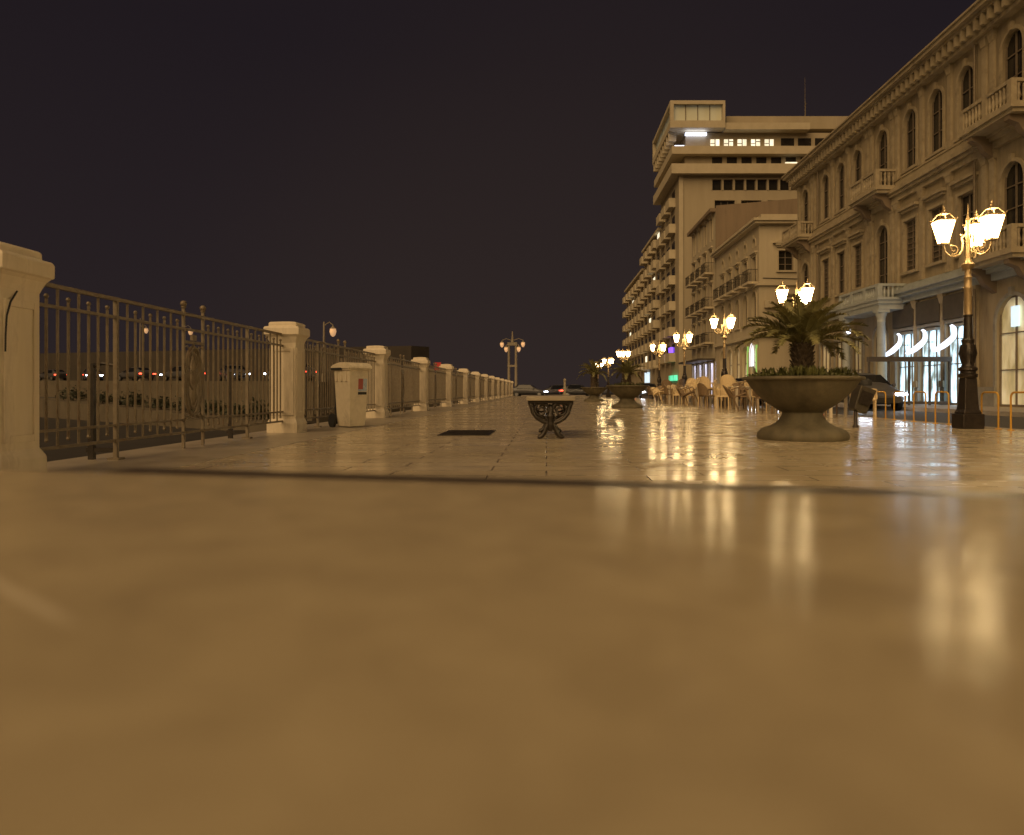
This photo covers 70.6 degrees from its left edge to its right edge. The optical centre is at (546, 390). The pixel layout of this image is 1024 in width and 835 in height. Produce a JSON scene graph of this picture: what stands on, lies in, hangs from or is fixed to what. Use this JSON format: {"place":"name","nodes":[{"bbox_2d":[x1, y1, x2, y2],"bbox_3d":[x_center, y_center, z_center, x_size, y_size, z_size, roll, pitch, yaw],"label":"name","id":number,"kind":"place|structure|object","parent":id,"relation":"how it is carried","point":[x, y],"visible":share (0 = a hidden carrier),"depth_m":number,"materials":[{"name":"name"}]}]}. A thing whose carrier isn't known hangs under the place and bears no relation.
{"place":"outdoors","nodes":[
{"label":"outdoors","id":0,"kind":"place"},
{"bbox_2d":[39,417,251,461],"bbox_3d":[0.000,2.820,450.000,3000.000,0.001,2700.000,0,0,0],"label":"ground","id":1,"kind":"structure","parent":0,"point":[64,453],"depth_m":43.23,"materials":[{"name":"stone"}]},
{"bbox_2d":[39,381,457,424],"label":"quay wall","id":2,"kind":"structure","parent":1,"relation":"on","point":[62,386],"depth_m":62.07,"materials":[{"name":"stone"}]},
{"bbox_2d":[39,369,66,380],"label":"passenger car","id":3,"kind":"object","parent":2,"relation":"on","point":[52,374],"visible":0.64,"depth_m":91.67,"materials":[{"name":"grey paint"}]},
{"bbox_2d":[119,367,155,380],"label":"passenger car","id":4,"kind":"object","parent":2,"relation":"on","point":[122,375],"visible":0.56,"depth_m":75.09,"materials":[{"name":"grey paint"}]},
{"bbox_2d":[138,318,147,380],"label":"harbour lamp","id":5,"kind":"object","parent":2,"relation":"on","point":[146,330],"visible":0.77,"depth_m":81.89,"materials":[{"name":"metal"}]},
{"bbox_2d":[160,366,189,380],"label":"passenger car","id":6,"kind":"object","parent":2,"relation":"on","point":[174,373],"visible":0.27,"depth_m":68.31,"materials":[{"name":"grey paint"}]},
{"bbox_2d":[39,346,428,380],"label":"rampart","id":7,"kind":"object","parent":2,"relation":"on","point":[410,353],"visible":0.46,"depth_m":89.73,"materials":[{"name":"stone"}]},
{"bbox_2d":[220,365,249,380],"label":"passenger car","id":8,"kind":"object","parent":2,"relation":"on","point":[230,370],"visible":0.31,"depth_m":61.85,"materials":[{"name":"grey paint"}]},
{"bbox_2d":[322,322,335,381],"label":"harbour lamp","id":9,"kind":"object","parent":2,"relation":"on","point":[332,331],"visible":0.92,"depth_m":49.92,"materials":[{"name":"metal"}]},
{"bbox_2d":[39,396,268,431],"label":"quay path","id":10,"kind":"structure","parent":0,"point":[122,413],"depth_m":61.06,"materials":[{"name":"stone"}]},
{"bbox_2d":[55,385,86,400],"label":"shrub","id":11,"kind":"object","parent":10,"relation":"on","point":[73,393],"visible":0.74,"depth_m":73.69,"materials":[{"name":"green plant"}]},
{"bbox_2d":[119,390,148,406],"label":"shrub","id":12,"kind":"object","parent":10,"relation":"on","point":[139,402],"visible":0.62,"depth_m":64.28,"materials":[{"name":"green plant"}]},
{"bbox_2d":[146,396,175,408],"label":"shrub","id":13,"kind":"object","parent":10,"relation":"on","point":[160,403],"visible":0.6,"depth_m":60.34,"materials":[{"name":"green plant"}]},
{"bbox_2d":[194,397,225,413],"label":"shrub","id":14,"kind":"object","parent":10,"relation":"on","point":[215,406],"visible":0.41,"depth_m":54.58,"materials":[{"name":"green plant"}]},
{"bbox_2d":[235,397,268,418],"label":"shrub","id":15,"kind":"object","parent":10,"relation":"on","point":[243,411],"visible":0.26,"depth_m":50.44,"materials":[{"name":"green plant"}]},
{"bbox_2d":[0,0,975,389],"label":"sky","id":16,"kind":"structure","parent":0,"point":[452,178],"materials":[{"name":"black"}]},
{"bbox_2d":[521,395,665,395],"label":"pavement","id":17,"kind":"structure","parent":0,"point":[576,395],"depth_m":95.00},
{"bbox_2d":[652,100,847,385],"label":"tower block","id":18,"kind":"structure","parent":17,"relation":"on","point":[707,155],"depth_m":92.87,"materials":[{"name":"beige concrete"}]},
{"bbox_2d":[175,396,1023,492],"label":"promenade","id":19,"kind":"structure","parent":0,"point":[656,442],"depth_m":7.33,"materials":[{"name":"stone"}]},
{"bbox_2d":[47,396,516,472],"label":"border paving","id":20,"kind":"structure","parent":19,"relation":"on","point":[172,456],"depth_m":7.64,"materials":[{"name":"stone"}]},
{"bbox_2d":[0,241,54,470],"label":"stone pillar","id":21,"kind":"structure","parent":20,"relation":"on","point":[26,275],"depth_m":4.98,"materials":[{"name":"stone"}]},
{"bbox_2d":[39,283,282,459],"bbox_3d":[-3.933,-0.140,7.835,0.315,1.619,5.310,0,0,0],"label":"iron railing","id":22,"kind":"object","parent":20,"relation":"on","point":[193,379],"visible":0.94,"depth_m":7.11,"materials":[{"name":"metal"}]},
{"bbox_2d":[263,321,309,432],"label":"stone pillar","id":23,"kind":"structure","parent":20,"relation":"on","point":[294,336],"depth_m":10.48,"materials":[{"name":"stone"}]},
{"bbox_2d":[304,339,375,426],"bbox_3d":[-3.933,-0.140,13.505,0.315,1.619,5.310,0,0,0],"label":"iron railing","id":24,"kind":"object","parent":20,"relation":"on","point":[316,377],"visible":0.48,"depth_m":12.52,"materials":[{"name":"metal"}]},
{"bbox_2d":[328,362,371,426],"bbox_3d":[-3.285,0.078,12.112,0.566,1.084,0.488,0,0,38],"label":"wheeled bin","id":25,"kind":"object","parent":20,"relation":"on","point":[350,388],"visible":1,"depth_m":11.97,"materials":[{"name":"plastic"}]},
{"bbox_2d":[363,345,390,417],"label":"stone pillar","id":26,"kind":"structure","parent":20,"relation":"on","point":[382,354],"depth_m":16.15,"materials":[{"name":"stone"}]},
{"bbox_2d":[387,354,419,414],"bbox_3d":[-3.933,-0.140,19.175,0.315,1.619,5.310,0,0,0],"label":"iron railing","id":27,"kind":"object","parent":20,"relation":"on","point":[404,384],"visible":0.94,"depth_m":19.29,"materials":[{"name":"metal"}]},
{"bbox_2d":[411,357,429,410],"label":"stone pillar","id":28,"kind":"structure","parent":20,"relation":"on","point":[424,362],"depth_m":21.82,"materials":[{"name":"stone"}]},
{"bbox_2d":[428,363,445,407],"bbox_3d":[-3.933,-0.140,24.845,0.315,1.619,5.310,0,0,0],"label":"iron railing","id":29,"kind":"object","parent":20,"relation":"on","point":[436,386],"visible":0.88,"depth_m":25.07,"materials":[{"name":"metal"}]},
{"bbox_2d":[439,364,453,406],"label":"stone pillar","id":30,"kind":"structure","parent":20,"relation":"on","point":[449,368],"depth_m":27.49,"materials":[{"name":"stone"}]},
{"bbox_2d":[452,368,462,404],"bbox_3d":[-3.933,-0.140,30.515,0.315,1.619,5.310,0,0,0],"label":"iron railing","id":31,"kind":"object","parent":20,"relation":"on","point":[457,386],"visible":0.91,"depth_m":31.10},
{"bbox_2d":[457,368,469,403],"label":"stone pillar","id":32,"kind":"structure","parent":20,"relation":"on","point":[466,372],"depth_m":33.15,"materials":[{"name":"stone"}]},
{"bbox_2d":[468,372,474,402],"bbox_3d":[-3.933,-0.140,36.185,0.315,1.619,5.310,0,0,0],"label":"iron railing","id":33,"kind":"object","parent":20,"relation":"on","point":[471,386],"visible":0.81,"depth_m":36.90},
{"bbox_2d":[471,372,480,401],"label":"stone pillar","id":34,"kind":"structure","parent":20,"relation":"on","point":[477,386],"depth_m":38.83,"materials":[{"name":"stone"}]},
{"bbox_2d":[481,374,488,399],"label":"stone pillar","id":35,"kind":"structure","parent":20,"relation":"on","point":[486,376],"depth_m":44.49,"materials":[{"name":"stone"}]},
{"bbox_2d":[437,430,495,435],"bbox_3d":[-1.140,0.613,10.500,0.720,0.013,1.240,0,0,0],"label":"drain cover","id":36,"kind":"object","parent":19,"relation":"on","point":[468,432],"visible":1,"depth_m":10.22,"materials":[{"name":"metal"}]},
{"bbox_2d":[0,468,1023,834],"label":"stone bench","id":37,"kind":"object","parent":19,"relation":"on","point":[206,652],"visible":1,"depth_m":0.17,"materials":[{"name":"stone"}]},
{"bbox_2d":[526,395,574,438],"bbox_3d":[0.055,0.351,9.985,0.620,0.552,1.630,0,0,0],"label":"stone bench","id":38,"kind":"object","parent":19,"relation":"on","point":[550,422],"visible":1,"depth_m":9.23,"materials":[{"name":"stone"}]},
{"bbox_2d":[581,387,606,401],"bbox_3d":[2.640,0.220,40.000,1.490,0.800,1.490,0,0,0],"label":"stone planter","id":39,"kind":"object","parent":19,"relation":"on","point":[594,393],"visible":1,"depth_m":39.57,"materials":[{"name":"stone"}]},
{"bbox_2d":[578,359,610,386],"bbox_3d":[2.658,-0.945,40.066,1.867,1.652,1.838,0,0,30],"label":"potted palm","id":40,"kind":"object","parent":39,"relation":"on","point":[594,371],"visible":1,"depth_m":39.84,"materials":[{"name":"green plant"}]},
{"bbox_2d":[602,356,613,396],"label":"street lamp","id":41,"kind":"object","parent":19,"relation":"on","point":[610,361],"visible":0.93,"depth_m":63.91,"materials":[{"name":"metal"}]},
{"bbox_2d":[606,385,647,407],"bbox_3d":[2.830,0.220,25.300,1.490,0.800,1.490,0,0,0],"label":"stone planter","id":42,"kind":"object","parent":19,"relation":"on","point":[626,394],"visible":0.99,"depth_m":24.87,"materials":[{"name":"stone"}]},
{"bbox_2d":[609,359,646,384],"bbox_3d":[2.879,-0.626,25.313,1.362,0.972,1.383,0,0,0],"label":"potted palm","id":43,"kind":"object","parent":42,"relation":"on","point":[626,369],"visible":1,"depth_m":25.17,"materials":[{"name":"green plant"}]},
{"bbox_2d":[650,341,665,400],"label":"street lamp","id":44,"kind":"object","parent":19,"relation":"on","point":[662,348],"visible":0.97,"depth_m":43.80,"materials":[{"name":"metal"}]},
{"bbox_2d":[673,329,692,383],"bbox_3d":[6.809,-1.210,35.793,1.013,3.660,0.942,0,0,0],"label":"street lamp","id":45,"kind":"object","parent":19,"relation":"on","point":[689,340],"visible":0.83,"depth_m":35.77,"materials":[{"name":"metal"}]},
{"bbox_2d":[675,386,697,405],"bbox_3d":[5.499,0.145,28.386,0.594,0.880,0.590,-25,-12,27],"label":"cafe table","id":46,"kind":"object","parent":19,"relation":"on","point":[682,393],"visible":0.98,"depth_m":28.38,"materials":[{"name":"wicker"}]},
{"bbox_2d":[697,383,714,407],"bbox_3d":[5.694,0.180,25.714,0.594,0.880,0.590,0,0,-24],"label":"cafe chair","id":47,"kind":"object","parent":19,"relation":"on","point":[703,390],"visible":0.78,"depth_m":25.53,"materials":[{"name":"wicker"}]},
{"bbox_2d":[697,388,714,406],"bbox_3d":[6.098,0.180,27.692,0.594,0.880,0.590,0,0,-35],"label":"cafe chair","id":48,"kind":"object","parent":19,"relation":"on","point":[705,400],"visible":0.3,"depth_m":27.72,"materials":[{"name":"wicker"}]},
{"bbox_2d":[700,376,715,393],"bbox_3d":[6.176,-0.082,27.723,0.594,0.880,0.590,6,0,-39],"label":"cafe chair","id":49,"kind":"object","parent":48,"relation":"on","point":[705,381],"visible":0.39,"depth_m":27.47,"materials":[{"name":"wicker"}]},
{"bbox_2d":[712,382,731,409],"bbox_3d":[5.734,0.180,23.629,0.594,0.880,0.590,0,0,24],"label":"cafe chair","id":50,"kind":"object","parent":19,"relation":"on","point":[716,389],"visible":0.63,"depth_m":23.49,"materials":[{"name":"wicker"}]},
{"bbox_2d":[709,311,735,406],"bbox_3d":[6.809,-1.210,27.762,1.013,3.660,0.942,0,0,0],"label":"street lamp","id":51,"kind":"object","parent":19,"relation":"on","point":[730,320],"visible":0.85,"depth_m":27.75,"materials":[{"name":"paint"}]},
{"bbox_2d":[720,383,734,408],"bbox_3d":[6.292,0.180,24.880,0.590,0.880,0.594,0,0,33],"label":"cafe chair","id":52,"kind":"object","parent":19,"relation":"on","point":[723,393],"visible":0.45,"depth_m":24.72,"materials":[{"name":"wicker"}]},
{"bbox_2d":[720,374,738,400],"bbox_3d":[6.321,-0.082,24.954,0.590,0.880,0.594,-4,-7,30],"label":"cafe chair","id":53,"kind":"object","parent":19,"relation":"on","point":[726,378],"visible":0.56,"depth_m":24.74,"materials":[{"name":"wicker"}]},
{"bbox_2d":[722,385,751,410],"bbox_3d":[5.620,0.145,21.225,0.594,0.880,0.590,-23,-6,14],"label":"cafe chair","id":54,"kind":"object","parent":19,"relation":"on","point":[729,392],"visible":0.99,"depth_m":21.01,"materials":[{"name":"wicker"}]},
{"bbox_2d":[775,279,814,305],"bbox_3d":[6.809,-1.210,19.733,1.013,3.660,0.942,0,0,0],"label":"street lamp","id":55,"kind":"object","parent":19,"relation":"on","point":[805,293],"visible":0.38,"depth_m":19.66,"materials":[{"name":"glass"}]},
{"bbox_2d":[742,375,865,441],"bbox_3d":[3.260,0.220,9.200,1.490,0.800,1.490,0,0,0],"label":"stone planter","id":56,"kind":"object","parent":19,"relation":"on","point":[802,404],"visible":1,"depth_m":8.78,"materials":[{"name":"stone"}]},
{"bbox_2d":[733,293,869,371],"bbox_3d":[3.228,-0.676,9.217,1.608,1.072,1.701,0,0,0],"label":"potted palm","id":57,"kind":"object","parent":56,"relation":"in","point":[804,331],"visible":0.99,"depth_m":9.02,"materials":[{"name":"green plant"}]},
{"bbox_2d":[746,364,860,376],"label":"plants","id":58,"kind":"object","parent":56,"relation":"in","point":[796,370],"visible":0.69,"depth_m":8.80,"materials":[{"name":"green plant"}]},
{"bbox_2d":[642,398,1023,430],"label":"kerb","id":59,"kind":"structure","parent":19,"relation":"on","point":[908,420],"depth_m":14.30,"materials":[{"name":"stone"}]},
{"bbox_2d":[892,391,907,420],"bbox_3d":[7.336,0.318,14.999,0.100,0.605,0.500,0,0,-4],"label":"hoop barrier","id":60,"kind":"object","parent":59,"relation":"on","point":[904,405],"visible":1,"depth_m":14.95,"materials":[{"name":"metal"}]},
{"bbox_2d":[848,379,875,427],"bbox_3d":[5.291,0.212,12.111,0.382,0.815,0.268,0,0,-8],"label":"litter bin","id":61,"kind":"object","parent":19,"relation":"on","point":[861,397],"visible":0.88,"depth_m":12.01,"materials":[{"name":"metal"}]},
{"bbox_2d":[849,389,877,418],"bbox_3d":[6.955,0.180,15.916,0.594,0.880,0.590,0,0,20],"label":"cafe chair","id":62,"kind":"object","parent":19,"relation":"on","point":[874,400],"visible":0.23,"depth_m":15.61,"materials":[{"name":"wicker"}]},
{"bbox_2d":[911,391,926,422],"bbox_3d":[7.316,0.318,14.149,0.100,0.605,0.500,0,0,-4],"label":"hoop barrier","id":63,"kind":"object","parent":19,"relation":"on","point":[924,392],"visible":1,"depth_m":14.14,"materials":[{"name":"metal"}]},
{"bbox_2d":[933,391,951,424],"bbox_3d":[7.286,0.318,13.300,0.100,0.605,0.500,0,0,-4],"label":"hoop barrier","id":64,"kind":"object","parent":19,"relation":"on","point":[948,407],"visible":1,"depth_m":13.25,"materials":[{"name":"metal"}]},
{"bbox_2d":[929,200,1007,428],"bbox_3d":[6.809,-1.210,11.703,1.013,3.660,0.942,0,0,0],"label":"street lamp","id":65,"kind":"object","parent":19,"relation":"on","point":[967,414],"visible":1,"depth_m":11.67,"materials":[{"name":"metal"}]},
{"bbox_2d":[981,391,1000,428],"bbox_3d":[7.186,0.318,11.700,0.100,0.605,0.500,0,0,-4],"label":"hoop barrier","id":66,"kind":"object","parent":19,"relation":"on","point":[982,393],"visible":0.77,"depth_m":11.50,"materials":[{"name":"metal"}]},
{"bbox_2d":[1008,391,1023,430],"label":"hoop barrier","id":67,"kind":"object","parent":19,"relation":"on","point":[1011,394],"visible":1,"depth_m":11.13,"materials":[{"name":"metal"}]},
{"bbox_2d":[622,268,644,383],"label":"apartment block","id":68,"kind":"structure","parent":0,"point":[633,341],"depth_m":135.44,"materials":[{"name":"concrete"}]},
{"bbox_2d":[640,228,660,386],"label":"apartment block","id":69,"kind":"structure","parent":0,"point":[650,276],"depth_m":114.26,"materials":[{"name":"concrete"}]},
{"bbox_2d":[638,397,1023,428],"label":"road","id":70,"kind":"structure","parent":0,"point":[1004,422],"depth_m":20.75,"materials":[{"name":"asphalt"}]},
{"bbox_2d":[832,373,907,410],"bbox_3d":[12.300,0.031,28.188,2.040,1.439,4.205,0,0,2],"label":"passenger car","id":71,"kind":"object","parent":70,"relation":"on","point":[880,383],"visible":0.35,"depth_m":26.75,"materials":[{"name":"grey paint"}]},
{"bbox_2d":[689,396,1023,416],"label":"pavement","id":72,"kind":"structure","parent":0,"point":[1005,411],"depth_m":24.93,"materials":[{"name":"stone"}]},
{"bbox_2d":[867,357,951,404],"bbox_3d":[15.175,-0.394,30.200,3.450,2.020,0.240,0,0,0],"label":"glass screen","id":73,"kind":"object","parent":72,"relation":"on","point":[929,376],"visible":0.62,"depth_m":30.20,"materials":[{"name":"glass"}]},
{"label":"town ground","id":74,"kind":"structure","parent":0,"visible":0},
{"bbox_2d":[678,199,796,386],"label":"shuttered building","id":75,"kind":"structure","parent":74,"relation":"on","point":[711,230],"depth_m":74.95,"materials":[{"name":"paint"}]},
{"bbox_2d":[709,214,796,383],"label":"pale building","id":76,"kind":"structure","parent":74,"relation":"on","point":[756,264],"depth_m":59.55,"materials":[{"name":"paint"}]},
{"bbox_2d":[726,346,732,375],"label":"arcade window","id":77,"kind":"structure","parent":76,"relation":"in","point":[731,358],"depth_m":67.33,"materials":[{"name":"brown wood"}]},
{"bbox_2d":[734,344,740,377],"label":"arcade window","id":78,"kind":"structure","parent":76,"relation":"in","point":[739,354],"depth_m":64.88,"materials":[{"name":"brown wood"}]},
{"bbox_2d":[741,343,748,377],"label":"arcade window","id":79,"kind":"structure","parent":76,"relation":"in","point":[745,343],"depth_m":62.48,"materials":[{"name":"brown wood"}]},
{"bbox_2d":[748,251,756,280],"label":"window","id":80,"kind":"structure","parent":76,"relation":"in","point":[753,254],"depth_m":59.50,"materials":[{"name":"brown wood"}]},
{"bbox_2d":[781,0,1023,407],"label":"palazzo","id":81,"kind":"structure","parent":74,"relation":"on","point":[879,178],"depth_m":31.89,"materials":[{"name":"stone"}]},
{"bbox_2d":[801,185,809,232],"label":"window","id":82,"kind":"structure","parent":81,"relation":"in","point":[807,199],"depth_m":47.64,"materials":[{"name":"stone"}]},
{"bbox_2d":[801,258,809,287],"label":"window","id":83,"kind":"structure","parent":81,"relation":"in","point":[807,271],"depth_m":47.38,"materials":[{"name":"stone"}]},
{"bbox_2d":[817,246,830,299],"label":"window","id":84,"kind":"structure","parent":81,"relation":"in","point":[826,249],"depth_m":43.95,"materials":[{"name":"stone"}]},
{"bbox_2d":[819,170,829,224],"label":"window","id":85,"kind":"structure","parent":81,"relation":"in","point":[826,185],"depth_m":44.08,"materials":[{"name":"stone"}]},
{"bbox_2d":[819,342,830,372],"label":"shop window","id":86,"kind":"structure","parent":81,"relation":"in","point":[826,358],"depth_m":44.40,"materials":[{"name":"glass"}]},
{"bbox_2d":[833,340,842,368],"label":"shop window","id":87,"kind":"structure","parent":81,"relation":"in","point":[839,362],"depth_m":42.39,"materials":[{"name":"glass"}]},
{"bbox_2d":[831,238,846,297],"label":"window","id":88,"kind":"structure","parent":81,"relation":"in","point":[842,256],"depth_m":41.90,"materials":[{"name":"stone"}]},
{"bbox_2d":[834,157,845,215],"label":"window","id":89,"kind":"structure","parent":81,"relation":"in","point":[842,174],"depth_m":41.99,"materials":[{"name":"stone"}]},
{"bbox_2d":[847,229,864,291],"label":"window","id":90,"kind":"structure","parent":81,"relation":"in","point":[859,248],"depth_m":39.71,"materials":[{"name":"stone"}]},
{"bbox_2d":[851,144,862,184],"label":"window","id":91,"kind":"structure","parent":81,"relation":"in","point":[859,161],"depth_m":39.71,"materials":[{"name":"stone"}]},
{"bbox_2d":[850,335,864,372],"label":"shop window","id":92,"kind":"structure","parent":81,"relation":"in","point":[859,360],"depth_m":39.58,"materials":[{"name":"glass"}]},
{"bbox_2d":[874,219,889,289],"bbox_3d":[17.017,-6.820,36.500,0.294,3.620,1.560,0,0,0],"label":"window","id":93,"kind":"structure","parent":81,"relation":"in","point":[884,240],"depth_m":36.76,"materials":[{"name":"stone"}]},
{"bbox_2d":[875,124,889,184],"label":"window","id":94,"kind":"structure","parent":81,"relation":"in","point":[884,145],"depth_m":36.52,"materials":[{"name":"stone"}]},
{"bbox_2d":[893,326,912,356],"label":"shop window","id":95,"kind":"structure","parent":81,"relation":"in","point":[907,340],"depth_m":34.48,"materials":[{"name":"glass"}]},
{"bbox_2d":[896,201,918,275],"bbox_3d":[16.952,-7.035,33.700,0.424,3.170,1.660,0,0,0],"label":"window","id":96,"kind":"structure","parent":81,"relation":"in","point":[912,225],"depth_m":33.82,"materials":[{"name":"stone"}]},
{"bbox_2d":[900,103,917,175],"bbox_3d":[17.012,-11.825,33.700,0.304,3.150,1.540,0,0,0],"label":"window","id":97,"kind":"structure","parent":81,"relation":"in","point":[912,126],"depth_m":33.93,"materials":[{"name":"stone"}]},
{"bbox_2d":[916,322,939,356],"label":"shop window","id":98,"kind":"structure","parent":81,"relation":"in","point":[933,337],"depth_m":32.26,"materials":[{"name":"glass"}]},
{"bbox_2d":[921,187,946,267],"bbox_3d":[16.952,-7.035,31.450,0.424,3.170,1.660,0,0,0],"label":"window","id":99,"kind":"structure","parent":81,"relation":"in","point":[938,255],"depth_m":31.73,"materials":[{"name":"stone"}]},
{"bbox_2d":[924,82,944,160],"bbox_3d":[17.012,-11.825,31.450,0.304,3.150,1.540,0,0,0],"label":"window","id":100,"kind":"structure","parent":81,"relation":"in","point":[938,106],"depth_m":31.66,"materials":[{"name":"stone"}]},
{"bbox_2d":[944,316,972,404],"bbox_3d":[17.047,-1.170,29.750,0.234,3.580,2.160,0,0,0],"label":"shop window","id":101,"kind":"structure","parent":81,"relation":"in","point":[954,347],"depth_m":30.29,"materials":[{"name":"glass"}]},
{"bbox_2d":[949,171,978,258],"bbox_3d":[16.952,-7.035,29.200,0.424,3.170,1.660,0,0,0],"label":"window","id":102,"kind":"structure","parent":81,"relation":"in","point":[966,200],"depth_m":29.57,"materials":[{"name":"stone"}]},
{"bbox_2d":[953,58,976,142],"bbox_3d":[17.012,-11.825,29.200,0.304,3.150,1.540,0,0,0],"label":"window","id":103,"kind":"structure","parent":81,"relation":"in","point":[967,84],"depth_m":29.57,"materials":[{"name":"stone"}]},
{"bbox_2d":[998,153,1023,249],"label":"window","id":104,"kind":"structure","parent":81,"relation":"in","point":[1014,182],"depth_m":26.47,"materials":[{"name":"stone"}]},
{"bbox_2d":[999,20,1023,105],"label":"window","id":105,"kind":"structure","parent":81,"relation":"in","point":[1014,55],"depth_m":26.45,"materials":[{"name":"stone"}]},
{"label":"crossing road","id":106,"kind":"structure","parent":0,"visible":0},
{"bbox_2d":[500,331,524,395],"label":"harbour lamp","id":107,"kind":"object","parent":106,"relation":"on","point":[512,343],"visible":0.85,"depth_m":82.86,"materials":[{"name":"metal"}]},
{"bbox_2d":[513,384,547,395],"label":"passenger car","id":108,"kind":"object","parent":106,"relation":"on","point":[523,389],"visible":0.81,"depth_m":81.63,"materials":[{"name":"grey paint"}]},
{"bbox_2d":[544,385,563,394],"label":"passenger car","id":109,"kind":"object","parent":106,"relation":"on","point":[552,389],"visible":0.27,"depth_m":85.69,"materials":[{"name":"grey paint"}]},
{"bbox_2d":[559,384,589,395],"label":"passenger car","id":110,"kind":"object","parent":106,"relation":"on","point":[574,389],"visible":0.41,"depth_m":81.35,"materials":[{"name":"grey paint"}]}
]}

